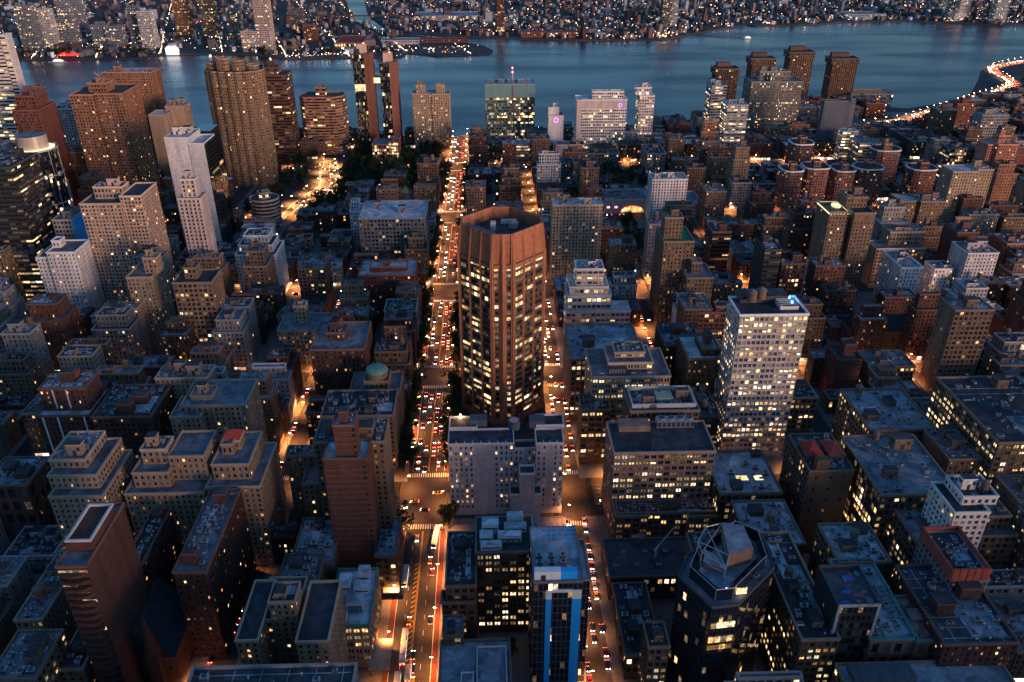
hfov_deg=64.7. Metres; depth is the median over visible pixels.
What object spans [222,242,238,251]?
townhouse
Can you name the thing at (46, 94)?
window
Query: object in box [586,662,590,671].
car
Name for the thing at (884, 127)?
apartment house
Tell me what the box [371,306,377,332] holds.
townhouse
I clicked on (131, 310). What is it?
window
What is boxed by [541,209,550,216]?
townhouse
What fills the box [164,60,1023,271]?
distant traffic
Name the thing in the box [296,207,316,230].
townhouse
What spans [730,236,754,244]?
townhouse
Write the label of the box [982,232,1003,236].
townhouse
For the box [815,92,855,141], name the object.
office building
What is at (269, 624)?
window
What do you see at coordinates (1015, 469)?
window
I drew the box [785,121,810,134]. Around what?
apartment house
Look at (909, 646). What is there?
window
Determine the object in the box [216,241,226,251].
townhouse
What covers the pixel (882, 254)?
window
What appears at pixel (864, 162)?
window
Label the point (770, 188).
townhouse
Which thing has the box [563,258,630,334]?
office building
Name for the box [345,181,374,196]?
townhouse
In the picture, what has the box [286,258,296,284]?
townhouse
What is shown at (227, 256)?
townhouse
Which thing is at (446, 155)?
pavement
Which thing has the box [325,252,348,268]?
townhouse
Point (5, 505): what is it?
window
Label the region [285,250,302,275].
townhouse
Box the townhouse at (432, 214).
[429,212,435,216]
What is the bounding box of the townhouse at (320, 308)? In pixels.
[282,307,322,311]
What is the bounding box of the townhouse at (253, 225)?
[241,222,276,233]
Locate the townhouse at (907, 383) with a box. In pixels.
[866,380,918,387]
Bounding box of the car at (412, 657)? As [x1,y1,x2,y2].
[410,651,414,659]
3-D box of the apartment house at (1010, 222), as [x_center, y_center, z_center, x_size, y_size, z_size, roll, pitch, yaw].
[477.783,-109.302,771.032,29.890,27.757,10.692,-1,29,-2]
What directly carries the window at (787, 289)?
in the apartment building at (791, 270)
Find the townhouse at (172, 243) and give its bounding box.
[169,239,177,259]
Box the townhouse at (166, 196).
[162,189,170,204]
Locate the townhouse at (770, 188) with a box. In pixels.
[758,186,774,198]
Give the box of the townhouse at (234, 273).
[225,258,239,286]
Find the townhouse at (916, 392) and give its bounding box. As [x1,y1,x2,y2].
[908,388,929,396]
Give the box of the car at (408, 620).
[407,617,410,624]
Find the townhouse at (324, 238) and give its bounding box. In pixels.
[319,232,353,251]
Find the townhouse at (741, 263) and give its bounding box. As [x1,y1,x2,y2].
[730,253,752,280]
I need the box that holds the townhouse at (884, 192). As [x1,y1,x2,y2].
[877,185,889,199]
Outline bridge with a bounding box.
[305,15,421,22]
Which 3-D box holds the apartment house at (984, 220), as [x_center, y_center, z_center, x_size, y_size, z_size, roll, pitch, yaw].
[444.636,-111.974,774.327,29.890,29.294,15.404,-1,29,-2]
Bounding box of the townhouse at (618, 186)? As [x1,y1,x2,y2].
[609,184,628,188]
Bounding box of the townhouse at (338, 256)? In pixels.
[311,251,346,278]
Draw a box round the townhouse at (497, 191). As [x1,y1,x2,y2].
[495,184,498,200]
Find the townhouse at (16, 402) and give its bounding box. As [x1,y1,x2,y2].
[0,394,34,409]
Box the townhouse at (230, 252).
[223,250,236,253]
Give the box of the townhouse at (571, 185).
[566,179,577,197]
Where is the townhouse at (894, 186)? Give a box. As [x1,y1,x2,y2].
[891,182,900,192]
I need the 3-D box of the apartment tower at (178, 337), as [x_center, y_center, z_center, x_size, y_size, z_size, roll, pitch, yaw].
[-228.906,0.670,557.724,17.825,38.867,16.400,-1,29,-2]
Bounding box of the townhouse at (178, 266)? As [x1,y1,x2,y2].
[174,261,185,275]
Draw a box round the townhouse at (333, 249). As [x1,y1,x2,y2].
[317,247,350,262]
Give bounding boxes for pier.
[693,34,742,37]
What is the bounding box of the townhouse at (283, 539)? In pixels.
[269,525,300,564]
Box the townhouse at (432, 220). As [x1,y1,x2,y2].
[429,217,435,225]
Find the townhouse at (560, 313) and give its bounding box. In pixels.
[557,307,563,326]
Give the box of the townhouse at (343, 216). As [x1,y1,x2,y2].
[337,207,350,228]
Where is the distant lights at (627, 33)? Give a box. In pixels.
[367,0,980,36]
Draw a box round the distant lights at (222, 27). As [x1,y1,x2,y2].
[0,0,378,55]
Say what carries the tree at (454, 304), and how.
on the pavement
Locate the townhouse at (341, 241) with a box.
[328,235,352,257]
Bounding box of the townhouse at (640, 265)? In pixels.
[639,255,642,274]
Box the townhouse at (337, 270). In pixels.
[331,261,342,285]
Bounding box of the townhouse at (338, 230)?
[331,228,355,249]
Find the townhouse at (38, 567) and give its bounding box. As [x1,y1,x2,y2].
[29,559,51,581]
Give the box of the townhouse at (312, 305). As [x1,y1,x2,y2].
[284,304,325,311]
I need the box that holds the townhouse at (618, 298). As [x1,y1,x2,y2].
[611,297,637,300]
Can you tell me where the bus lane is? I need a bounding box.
[382,177,463,681]
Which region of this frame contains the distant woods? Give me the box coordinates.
[16,44,899,347]
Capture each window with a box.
[0,37,19,145]
[0,155,55,246]
[0,249,25,299]
[0,306,16,351]
[0,361,43,393]
[1,502,9,509]
[3,328,53,377]
[6,515,14,521]
[8,489,16,496]
[11,527,18,533]
[12,6,45,50]
[13,94,79,198]
[13,502,21,509]
[17,242,51,299]
[18,515,25,521]
[19,489,27,496]
[23,416,45,450]
[24,502,32,508]
[28,302,81,367]
[29,514,36,521]
[30,484,35,493]
[35,496,39,506]
[36,476,40,486]
[37,9,60,47]
[38,240,104,307]
[39,389,100,451]
[39,509,44,518]
[40,148,72,215]
[40,489,45,498]
[45,501,49,511]
[49,513,53,523]
[54,0,91,38]
[54,436,135,538]
[56,18,82,42]
[57,110,82,150]
[58,571,72,572]
[59,348,105,368]
[70,83,163,200]
[71,154,86,186]
[73,570,87,572]
[79,180,97,199]
[81,185,175,301]
[90,26,107,44]
[93,310,146,362]
[96,389,174,461]
[103,70,164,141]
[105,26,127,45]
[105,341,116,365]
[125,9,141,42]
[127,440,218,542]
[130,266,173,344]
[134,257,175,307]
[136,11,159,46]
[156,518,179,586]
[163,320,195,360]
[165,210,179,223]
[171,0,193,32]
[174,384,266,436]
[175,270,224,345]
[179,191,207,254]
[183,494,254,649]
[195,259,228,296]
[199,2,219,36]
[202,356,230,369]
[205,60,276,182]
[215,314,253,364]
[226,11,242,40]
[236,238,287,289]
[240,32,271,49]
[241,593,349,663]
[244,249,274,285]
[247,447,287,557]
[250,194,282,227]
[252,0,274,42]
[257,295,281,313]
[264,67,299,157]
[264,385,282,443]
[273,374,293,395]
[280,320,310,362]
[289,463,321,521]
[290,12,303,36]
[299,88,350,150]
[299,270,325,299]
[300,143,322,154]
[303,26,317,39]
[307,416,319,443]
[313,360,363,395]
[316,213,333,232]
[319,467,389,527]
[335,44,355,45]
[338,216,350,225]
[341,292,365,305]
[351,203,359,239]
[352,55,370,146]
[353,256,376,276]
[359,220,424,258]
[359,269,398,316]
[372,143,398,162]
[376,359,407,378]
[377,191,395,199]
[379,64,393,137]
[383,328,416,361]
[385,174,407,187]
[391,436,395,469]
[406,240,428,279]
[413,86,449,148]
[414,16,476,18]
[415,187,434,210]
[418,165,437,207]
[450,451,561,507]
[461,274,541,416]
[464,623,474,636]
[466,189,484,213]
[469,138,487,166]
[479,616,527,624]
[485,98,534,137]
[497,0,503,32]
[500,179,519,200]
[503,145,515,162]
[517,146,528,155]
[521,33,545,34]
[528,533,588,681]
[532,140,548,162]
[536,155,559,186]
[538,599,542,605]
[540,194,561,209]
[552,206,601,275]
[553,599,557,605]
[561,165,570,178]
[563,277,629,327]
[564,340,583,414]
[573,583,577,588]
[574,93,625,147]
[580,169,598,195]
[584,366,621,420]
[585,155,618,162]
[586,190,603,201]
[600,230,621,266]
[604,450,711,523]
[607,247,634,280]
[612,278,635,296]
[612,526,713,537]
[621,145,640,157]
[634,88,653,143]
[646,155,665,174]
[646,181,686,217]
[646,226,653,276]
[649,225,692,321]
[661,0,671,24]
[666,140,683,161]
[666,571,773,681]
[671,0,678,22]
[676,353,713,393]
[679,210,693,230]
[685,145,696,156]
[686,169,704,193]
[697,190,725,214]
[697,324,722,338]
[702,84,726,126]
[702,123,717,138]
[702,225,728,271]
[707,158,727,181]
[713,285,740,300]
[716,70,738,98]
[716,307,804,450]
[718,102,748,143]
[725,149,748,186]
[726,587,746,593]
[729,184,750,204]
[731,226,752,238]
[731,265,750,275]
[746,73,802,132]
[747,60,775,76]
[749,144,771,156]
[749,194,773,217]
[760,592,828,681]
[762,217,787,237]
[774,164,802,206]
[776,279,801,294]
[779,462,835,532]
[782,215,814,260]
[783,53,814,96]
[786,138,812,165]
[787,405,814,427]
[801,163,827,199]
[801,312,823,355]
[804,262,843,296]
[806,359,820,381]
[809,548,817,579]
[810,197,872,294]
[812,144,834,155]
[820,357,831,388]
[821,290,854,313]
[824,58,858,96]
[824,166,854,199]
[829,660,859,678]
[832,393,854,441]
[833,130,857,159]
[840,13,878,17]
[841,439,889,544]
[845,139,870,163]
[849,93,892,99]
[850,312,885,350]
[853,162,882,204]
[859,363,913,387]
[863,104,885,114]
[868,145,899,186]
[868,231,923,282]
[871,206,903,239]
[871,644,878,651]
[875,254,919,292]
[875,292,914,313]
[882,644,890,651]
[884,531,899,585]
[890,196,943,222]
[891,571,1009,664]
[894,643,901,650]
[898,300,936,353]
[900,164,935,192]
[905,643,912,650]
[907,143,924,154]
[916,645,923,652]
[918,266,950,290]
[922,502,977,544]
[923,228,940,249]
[923,304,992,380]
[927,381,1023,481]
[928,111,956,134]
[936,146,966,176]
[936,170,991,224]
[940,0,954,14]
[946,281,985,298]
[947,244,996,288]
[954,0,971,16]
[955,105,972,125]
[959,130,981,142]
[961,211,997,229]
[973,115,1007,137]
[975,137,1017,165]
[978,525,1015,568]
[979,3,989,17]
[979,336,1023,375]
[983,206,1016,213]
[986,165,1016,200]
[986,285,1003,302]
[988,0,1010,20]
[997,218,1023,231]
[997,262,1023,276]
[1008,515,1023,568]
[1015,180,1023,212]
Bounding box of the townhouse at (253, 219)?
[243,216,277,233]
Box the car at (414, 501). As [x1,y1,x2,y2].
[410,499,418,502]
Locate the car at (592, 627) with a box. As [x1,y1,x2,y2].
[590,623,594,630]
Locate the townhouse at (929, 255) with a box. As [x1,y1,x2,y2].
[921,250,936,265]
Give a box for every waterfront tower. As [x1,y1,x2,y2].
[12,2,46,52]
[36,6,60,48]
[54,0,91,40]
[55,15,83,43]
[89,21,109,47]
[104,24,128,47]
[124,5,141,42]
[135,8,160,48]
[171,0,193,34]
[198,0,220,38]
[225,7,243,42]
[240,29,272,51]
[252,0,275,50]
[289,8,305,38]
[302,23,318,41]
[496,0,503,34]
[606,7,611,14]
[659,0,672,26]
[670,0,678,25]
[939,0,955,18]
[946,12,966,20]
[953,0,972,16]
[979,0,991,20]
[988,0,1010,22]
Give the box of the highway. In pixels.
[868,60,1023,123]
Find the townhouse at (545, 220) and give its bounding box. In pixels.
[542,216,550,223]
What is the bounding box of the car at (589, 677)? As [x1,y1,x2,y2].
[587,675,591,681]
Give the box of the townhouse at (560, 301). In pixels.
[556,295,564,313]
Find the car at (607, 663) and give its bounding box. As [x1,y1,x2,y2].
[605,660,609,668]
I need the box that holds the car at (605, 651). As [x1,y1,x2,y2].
[603,647,607,656]
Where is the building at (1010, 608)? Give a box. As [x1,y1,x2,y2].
[988,595,1023,681]
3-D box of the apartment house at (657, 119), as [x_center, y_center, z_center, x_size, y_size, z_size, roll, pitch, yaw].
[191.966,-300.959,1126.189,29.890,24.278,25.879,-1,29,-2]
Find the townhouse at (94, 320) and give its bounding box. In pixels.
[90,316,96,325]
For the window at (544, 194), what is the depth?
797.40 m
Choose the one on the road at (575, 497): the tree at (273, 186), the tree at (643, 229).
the tree at (273, 186)
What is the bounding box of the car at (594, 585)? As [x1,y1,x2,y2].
[592,581,596,588]
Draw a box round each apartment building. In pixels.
[0,456,57,543]
[35,236,105,309]
[46,430,136,546]
[56,100,82,150]
[123,430,219,547]
[134,506,181,588]
[172,486,255,656]
[205,429,288,564]
[234,228,289,291]
[234,576,349,664]
[249,188,282,231]
[277,299,334,368]
[285,445,323,524]
[309,319,373,395]
[313,418,396,528]
[314,202,338,237]
[320,389,401,475]
[349,196,362,244]
[350,363,406,428]
[357,258,418,321]
[358,200,430,263]
[654,322,696,384]
[748,233,782,288]
[776,249,806,294]
[819,338,862,391]
[861,223,925,287]
[867,363,909,393]
[872,250,923,297]
[918,260,953,292]
[920,338,991,373]
[934,220,979,261]
[936,142,967,176]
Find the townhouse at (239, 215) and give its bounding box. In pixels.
[233,208,244,231]
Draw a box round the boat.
[48,59,64,62]
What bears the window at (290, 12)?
in the waterfront tower at (297, 18)
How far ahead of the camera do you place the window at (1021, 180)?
809.56 m
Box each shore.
[0,0,492,60]
[365,0,1023,40]
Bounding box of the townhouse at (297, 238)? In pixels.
[284,237,308,251]
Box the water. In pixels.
[19,0,1023,135]
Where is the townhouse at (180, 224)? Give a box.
[168,222,182,230]
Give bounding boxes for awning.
[368,638,392,676]
[383,585,399,593]
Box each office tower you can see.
[0,33,25,146]
[0,148,55,248]
[8,131,73,215]
[457,206,545,438]
[485,67,534,138]
[528,516,590,681]
[574,89,627,148]
[634,82,654,143]
[665,520,774,681]
[701,78,726,129]
[714,286,809,456]
[718,98,748,144]
[742,66,803,132]
[926,374,1023,485]
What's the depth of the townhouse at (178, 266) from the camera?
682.49 m
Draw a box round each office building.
[11,235,55,300]
[51,206,88,238]
[336,565,381,666]
[371,136,401,162]
[447,413,563,514]
[475,511,532,632]
[486,135,515,157]
[509,464,541,522]
[516,139,530,159]
[547,102,563,150]
[559,156,581,182]
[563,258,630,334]
[563,319,638,420]
[576,393,611,463]
[584,341,670,420]
[585,148,619,166]
[601,415,716,531]
[602,189,697,213]
[610,498,718,537]
[621,385,700,420]
[640,144,666,176]
[812,564,881,681]
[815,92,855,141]
[830,384,936,443]
[833,127,858,159]
[845,131,877,164]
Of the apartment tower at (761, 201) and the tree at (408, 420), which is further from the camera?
the apartment tower at (761, 201)
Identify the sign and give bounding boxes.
[165,46,178,54]
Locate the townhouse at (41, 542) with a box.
[3,525,65,559]
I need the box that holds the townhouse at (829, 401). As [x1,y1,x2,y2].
[820,389,839,413]
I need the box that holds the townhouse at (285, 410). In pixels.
[281,401,290,433]
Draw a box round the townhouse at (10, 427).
[0,411,22,450]
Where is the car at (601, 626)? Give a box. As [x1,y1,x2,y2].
[599,624,603,632]
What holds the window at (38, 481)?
in the apartment building at (26, 489)
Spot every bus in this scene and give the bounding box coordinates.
[394,671,400,681]
[399,628,407,664]
[401,564,408,586]
[404,664,411,681]
[431,524,439,548]
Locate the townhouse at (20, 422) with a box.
[0,409,26,435]
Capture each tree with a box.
[242,201,250,213]
[266,183,277,192]
[273,185,287,198]
[286,152,296,164]
[292,155,299,164]
[295,173,303,182]
[300,154,311,166]
[305,200,316,207]
[310,191,321,201]
[315,194,322,204]
[320,188,326,196]
[326,189,333,198]
[329,192,339,201]
[332,182,346,195]
[336,172,348,185]
[341,161,351,170]
[348,169,354,179]
[353,144,361,153]
[353,173,361,180]
[360,155,368,165]
[361,138,369,146]
[366,166,375,179]
[374,169,381,178]
[377,170,382,182]
[380,162,390,169]
[383,153,390,163]
[392,155,402,164]
[396,495,410,514]
[397,441,418,471]
[397,505,415,528]
[399,439,420,463]
[400,152,409,163]
[400,424,418,456]
[401,427,414,439]
[402,141,410,149]
[404,410,416,427]
[404,417,417,427]
[405,398,419,417]
[406,396,419,414]
[410,381,422,398]
[410,392,420,404]
[412,376,420,390]
[413,364,426,379]
[414,352,430,364]
[415,374,423,390]
[417,140,426,149]
[417,337,426,355]
[418,334,432,351]
[419,315,432,330]
[419,323,429,339]
[419,328,423,340]
[421,305,433,321]
[422,286,432,300]
[422,288,434,302]
[422,295,433,308]
[422,296,433,310]
[425,146,431,153]
[426,267,437,283]
[429,250,436,264]
[429,250,439,263]
[430,140,438,149]
[430,229,443,243]
[430,236,439,251]
[431,149,437,157]
[434,141,444,151]
[435,408,470,425]
[436,217,443,227]
[437,505,456,528]
[438,164,449,177]
[438,439,448,467]
[439,161,451,171]
[439,192,444,207]
[439,501,459,515]
[440,157,452,167]
[440,178,446,191]
[440,359,460,386]
[441,413,458,427]
[441,433,447,448]
[442,392,461,403]
[442,401,462,417]
[442,424,448,437]
[443,388,461,409]
[445,324,458,341]
[445,380,461,398]
[447,316,458,330]
[447,330,458,342]
[447,378,461,391]
[448,296,458,309]
[449,346,460,365]
[450,307,458,318]
[451,336,458,348]
[454,211,465,226]
[460,176,472,188]
[462,161,468,169]
[462,194,465,209]
[508,635,517,655]
[621,210,633,222]
[623,214,635,221]
[637,177,644,185]
[638,227,644,239]
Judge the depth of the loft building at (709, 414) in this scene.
443.91 m
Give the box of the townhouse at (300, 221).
[291,220,314,230]
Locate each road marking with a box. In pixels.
[240,158,918,681]
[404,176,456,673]
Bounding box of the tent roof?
[57,52,78,55]
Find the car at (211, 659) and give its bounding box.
[208,655,214,662]
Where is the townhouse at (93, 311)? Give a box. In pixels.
[81,307,99,315]
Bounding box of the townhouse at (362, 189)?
[351,184,372,199]
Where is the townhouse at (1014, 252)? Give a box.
[1002,247,1023,263]
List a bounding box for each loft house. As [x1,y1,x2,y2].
[713,377,716,400]
[785,379,818,433]
[803,349,825,386]
[857,348,915,387]
[911,397,930,407]
[920,404,927,414]
[977,328,1023,375]
[984,350,1023,375]
[985,568,1023,595]
[998,367,1023,381]
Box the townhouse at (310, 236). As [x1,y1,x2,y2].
[286,233,314,249]
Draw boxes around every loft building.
[0,628,70,681]
[13,548,77,642]
[57,629,96,681]
[187,662,358,681]
[278,553,325,582]
[293,517,340,579]
[374,516,403,592]
[438,614,511,681]
[440,531,478,638]
[601,527,685,599]
[610,581,655,679]
[637,620,670,681]
[672,329,719,398]
[683,530,717,562]
[691,384,719,444]
[694,311,725,340]
[709,449,782,529]
[714,336,721,376]
[723,670,803,681]
[727,499,806,556]
[758,531,840,681]
[778,433,854,552]
[807,521,892,582]
[827,558,932,661]
[830,660,1015,681]
[840,431,946,544]
[883,507,980,585]
[889,564,1020,668]
[911,526,991,591]
[921,424,982,474]
[977,499,1019,568]
[992,474,1023,524]
[1006,505,1023,568]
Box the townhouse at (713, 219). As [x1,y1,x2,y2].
[704,217,724,231]
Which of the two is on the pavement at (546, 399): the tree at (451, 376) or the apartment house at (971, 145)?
the tree at (451, 376)
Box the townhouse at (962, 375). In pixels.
[933,374,980,386]
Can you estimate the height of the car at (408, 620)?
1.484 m
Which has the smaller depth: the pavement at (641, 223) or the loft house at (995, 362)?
the loft house at (995, 362)
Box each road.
[13,63,1023,681]
[283,160,340,214]
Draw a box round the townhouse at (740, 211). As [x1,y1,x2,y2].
[736,205,745,219]
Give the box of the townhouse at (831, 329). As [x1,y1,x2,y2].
[824,320,840,339]
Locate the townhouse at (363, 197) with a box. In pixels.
[345,193,369,206]
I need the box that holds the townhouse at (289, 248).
[284,244,300,250]
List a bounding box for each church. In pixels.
[132,577,193,681]
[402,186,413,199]
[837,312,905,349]
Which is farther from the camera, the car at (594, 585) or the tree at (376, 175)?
the tree at (376, 175)
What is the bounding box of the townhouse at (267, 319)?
[265,315,270,333]
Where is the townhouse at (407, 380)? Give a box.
[404,379,410,392]
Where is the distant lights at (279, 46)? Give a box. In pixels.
[24,40,477,56]
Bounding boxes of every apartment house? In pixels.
[0,276,18,296]
[0,518,10,555]
[0,555,36,612]
[0,594,17,655]
[20,393,48,455]
[67,145,71,159]
[77,306,92,337]
[127,351,175,376]
[158,169,163,190]
[161,175,173,189]
[163,203,180,224]
[165,225,184,251]
[174,298,178,314]
[242,282,286,315]
[252,362,296,413]
[266,344,303,404]
[276,309,319,325]
[287,306,315,312]
[299,127,303,137]
[299,137,326,158]
[305,396,325,444]
[338,306,373,344]
[349,126,359,147]
[371,312,374,342]
[378,251,393,258]
[395,283,421,322]
[399,280,422,318]
[404,126,414,147]
[404,382,409,417]
[418,261,426,301]
[458,325,460,363]
[468,169,491,193]
[470,128,490,135]
[494,141,501,162]
[495,167,519,193]
[496,199,523,209]
[499,170,521,200]
[526,126,546,138]
[529,143,553,161]
[536,179,566,210]
[540,186,562,215]
[545,226,549,244]
[547,233,549,272]
[555,140,575,155]
[563,121,571,125]
[563,147,585,156]
[567,137,584,148]
[571,154,581,172]
[608,269,637,297]
[618,139,643,160]
[625,125,633,130]
[625,129,636,139]
[650,132,673,143]
[652,115,662,123]
[652,134,664,143]
[655,139,664,148]
[662,113,684,125]
[664,117,686,128]
[664,200,693,212]
[665,119,688,131]
[667,122,690,131]
[668,292,686,322]
[670,153,698,169]
[674,207,695,232]
[683,139,698,156]
[690,110,703,129]
[693,114,702,132]
[693,245,703,259]
[702,143,723,166]
[704,150,728,182]
[710,278,742,304]
[711,271,732,278]
[712,175,725,186]
[712,301,727,311]
[718,215,753,238]
[726,174,751,208]
[744,132,764,136]
[744,136,765,139]
[745,138,772,159]
[751,214,761,241]
[757,212,788,237]
[758,119,783,132]
[764,124,789,137]
[774,133,797,153]
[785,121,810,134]
[794,127,815,134]
[797,129,815,134]
[798,104,816,114]
[800,99,806,103]
[801,132,815,137]
[804,97,822,106]
[807,136,835,159]
[818,281,856,313]
[832,96,845,98]
[851,122,871,127]
[852,126,877,136]
[861,99,883,106]
[862,100,886,117]
[873,137,899,145]
[874,288,915,313]
[879,122,906,136]
[887,127,912,137]
[893,129,919,139]
[898,132,923,146]
[900,134,928,155]
[905,137,930,158]
[920,114,928,128]
[921,130,951,137]
[922,136,949,160]
[930,135,957,142]
[938,290,946,303]
[952,127,963,135]
[953,129,963,136]
[959,96,986,106]
[959,208,999,231]
[961,273,1005,304]
[964,141,976,150]
[964,149,974,163]
[972,104,981,112]
[972,226,987,238]
[983,197,1019,213]
[984,106,1009,113]
[990,232,1023,266]
[994,212,1023,231]
[996,257,1023,276]
[999,276,1023,281]
[999,281,1021,308]
[1008,103,1023,116]
[1009,116,1023,131]
[1011,96,1023,103]
[1014,146,1023,165]
[1015,137,1023,142]
[1017,99,1023,103]
[1018,122,1023,132]
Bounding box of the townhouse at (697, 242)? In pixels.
[694,240,702,244]
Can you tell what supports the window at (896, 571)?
in the loft building at (966, 624)
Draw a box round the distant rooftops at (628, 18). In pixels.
[365,0,1023,38]
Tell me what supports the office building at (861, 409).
on the road at (575, 497)
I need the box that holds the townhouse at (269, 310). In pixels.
[263,303,276,328]
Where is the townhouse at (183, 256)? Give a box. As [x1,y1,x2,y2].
[177,251,189,261]
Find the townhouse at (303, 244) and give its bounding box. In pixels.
[284,240,307,253]
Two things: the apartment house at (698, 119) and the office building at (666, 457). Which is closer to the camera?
the office building at (666, 457)
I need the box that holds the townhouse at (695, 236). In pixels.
[691,234,699,239]
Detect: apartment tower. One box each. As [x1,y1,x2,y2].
[0,137,13,151]
[0,245,27,301]
[0,283,27,319]
[0,303,17,351]
[0,317,54,378]
[0,351,44,395]
[0,422,9,460]
[11,85,79,205]
[23,293,84,370]
[35,367,109,455]
[54,502,149,681]
[56,345,106,369]
[67,179,74,205]
[67,335,117,365]
[68,77,164,206]
[70,145,88,188]
[77,171,108,201]
[79,177,175,301]
[90,383,175,462]
[91,304,149,364]
[97,359,152,383]
[100,301,154,354]
[101,381,140,389]
[102,64,166,154]
[125,247,175,349]
[132,243,176,314]
[148,97,194,175]
[152,143,158,166]
[154,359,216,403]
[160,315,197,361]
[164,124,236,246]
[169,186,176,202]
[169,378,268,443]
[171,256,225,345]
[177,170,217,259]
[190,344,231,369]
[193,250,231,297]
[200,339,234,368]
[203,56,278,186]
[212,307,257,369]
[215,366,226,378]
[220,297,260,352]
[222,252,234,292]
[223,364,285,451]
[231,292,267,343]
[242,240,277,285]
[264,61,299,161]
[296,252,334,311]
[297,263,330,311]
[299,85,350,154]
[322,406,380,567]
[333,307,359,320]
[339,278,370,305]
[352,43,379,148]
[352,252,377,277]
[372,336,412,389]
[376,184,398,199]
[379,52,402,148]
[380,178,402,199]
[381,306,418,367]
[381,325,413,377]
[383,165,408,187]
[384,298,419,340]
[404,231,429,284]
[412,80,451,151]
[413,182,436,210]
[416,154,439,211]
[465,179,485,213]
[468,125,481,139]
[468,129,487,166]
[502,139,516,162]
[502,163,520,180]
[530,133,549,167]
[536,147,560,199]
[549,192,603,280]
[577,157,599,196]
[583,184,604,213]
[600,219,622,271]
[606,234,636,280]
[642,213,661,281]
[645,170,687,217]
[649,208,694,325]
[664,133,684,171]
[671,291,706,322]
[675,293,712,324]
[680,257,713,301]
[684,162,705,195]
[696,135,718,163]
[696,181,726,226]
[699,121,718,143]
[702,222,731,271]
[710,61,740,99]
[724,140,750,196]
[744,185,775,218]
[745,52,776,76]
[773,161,804,211]
[780,205,815,261]
[783,45,815,96]
[785,135,814,165]
[790,293,808,298]
[797,192,821,211]
[799,159,829,199]
[799,297,825,361]
[801,251,834,292]
[803,254,846,298]
[807,186,876,300]
[821,52,859,98]
[823,161,856,199]
[849,303,888,350]
[851,159,884,205]
[867,138,901,189]
[870,197,908,239]
[889,191,945,224]
[897,291,940,359]
[899,160,937,192]
[918,217,942,250]
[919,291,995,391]
[921,473,999,547]
[925,103,957,134]
[935,159,994,225]
[945,278,990,303]
[947,238,999,288]
[949,98,974,125]
[953,194,983,221]
[954,216,972,225]
[958,123,985,145]
[970,108,1009,137]
[973,129,1019,167]
[985,160,1018,200]
[993,124,1016,141]
[1000,278,1023,332]
[1008,180,1018,200]
[1014,177,1023,212]
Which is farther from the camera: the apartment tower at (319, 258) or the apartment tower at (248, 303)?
the apartment tower at (319, 258)
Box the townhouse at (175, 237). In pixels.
[168,234,180,254]
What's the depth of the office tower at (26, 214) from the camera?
624.08 m
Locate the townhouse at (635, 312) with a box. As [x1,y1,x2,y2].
[628,301,641,326]
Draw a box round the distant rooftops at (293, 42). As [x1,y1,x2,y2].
[0,0,402,58]
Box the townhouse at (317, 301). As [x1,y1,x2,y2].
[308,298,328,311]
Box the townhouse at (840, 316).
[824,313,852,330]
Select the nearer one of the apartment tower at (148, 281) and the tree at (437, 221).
the apartment tower at (148, 281)
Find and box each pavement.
[7,432,27,455]
[152,350,164,354]
[162,186,240,215]
[184,653,210,681]
[233,222,288,288]
[236,166,286,215]
[236,522,392,681]
[254,299,338,372]
[279,384,309,461]
[288,231,359,288]
[307,392,418,481]
[335,165,383,211]
[374,302,430,370]
[404,147,449,163]
[410,169,446,213]
[426,225,440,286]
[436,516,586,681]
[448,381,550,480]
[464,169,523,211]
[468,146,517,163]
[528,168,565,211]
[546,258,605,284]
[549,296,650,367]
[570,421,603,477]
[586,515,766,681]
[600,167,644,188]
[622,218,650,283]
[690,127,772,160]
[695,217,748,282]
[750,166,775,209]
[766,428,814,473]
[771,150,826,160]
[796,376,834,429]
[799,329,838,364]
[802,553,810,567]
[852,117,921,159]
[852,292,920,362]
[875,200,886,207]
[885,112,916,118]
[890,171,902,192]
[913,374,976,396]
[991,76,1023,86]
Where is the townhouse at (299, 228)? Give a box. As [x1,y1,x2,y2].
[287,223,314,241]
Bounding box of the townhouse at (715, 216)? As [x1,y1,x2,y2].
[702,215,723,229]
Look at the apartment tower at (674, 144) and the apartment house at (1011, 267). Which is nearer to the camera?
the apartment house at (1011, 267)
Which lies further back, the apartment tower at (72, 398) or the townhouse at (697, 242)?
the townhouse at (697, 242)
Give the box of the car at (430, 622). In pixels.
[428,616,432,624]
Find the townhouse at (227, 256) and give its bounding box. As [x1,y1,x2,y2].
[223,254,235,260]
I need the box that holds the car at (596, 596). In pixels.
[594,592,598,599]
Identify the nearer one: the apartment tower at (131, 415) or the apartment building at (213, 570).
the apartment building at (213, 570)
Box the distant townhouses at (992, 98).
[157,73,1023,193]
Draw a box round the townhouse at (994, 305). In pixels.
[989,301,1003,308]
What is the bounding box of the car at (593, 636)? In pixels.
[591,634,596,642]
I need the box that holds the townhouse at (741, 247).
[727,242,753,269]
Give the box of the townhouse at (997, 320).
[988,309,1006,336]
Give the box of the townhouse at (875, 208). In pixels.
[869,206,878,215]
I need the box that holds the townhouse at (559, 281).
[553,276,565,308]
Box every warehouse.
[335,35,368,48]
[381,37,419,44]
[414,12,477,20]
[421,37,467,42]
[460,27,509,33]
[520,30,547,37]
[554,30,579,37]
[839,11,882,19]
[849,89,893,101]
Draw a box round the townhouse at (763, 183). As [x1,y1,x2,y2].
[750,182,775,192]
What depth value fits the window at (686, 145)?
1006.78 m
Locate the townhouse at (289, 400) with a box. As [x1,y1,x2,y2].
[280,396,293,422]

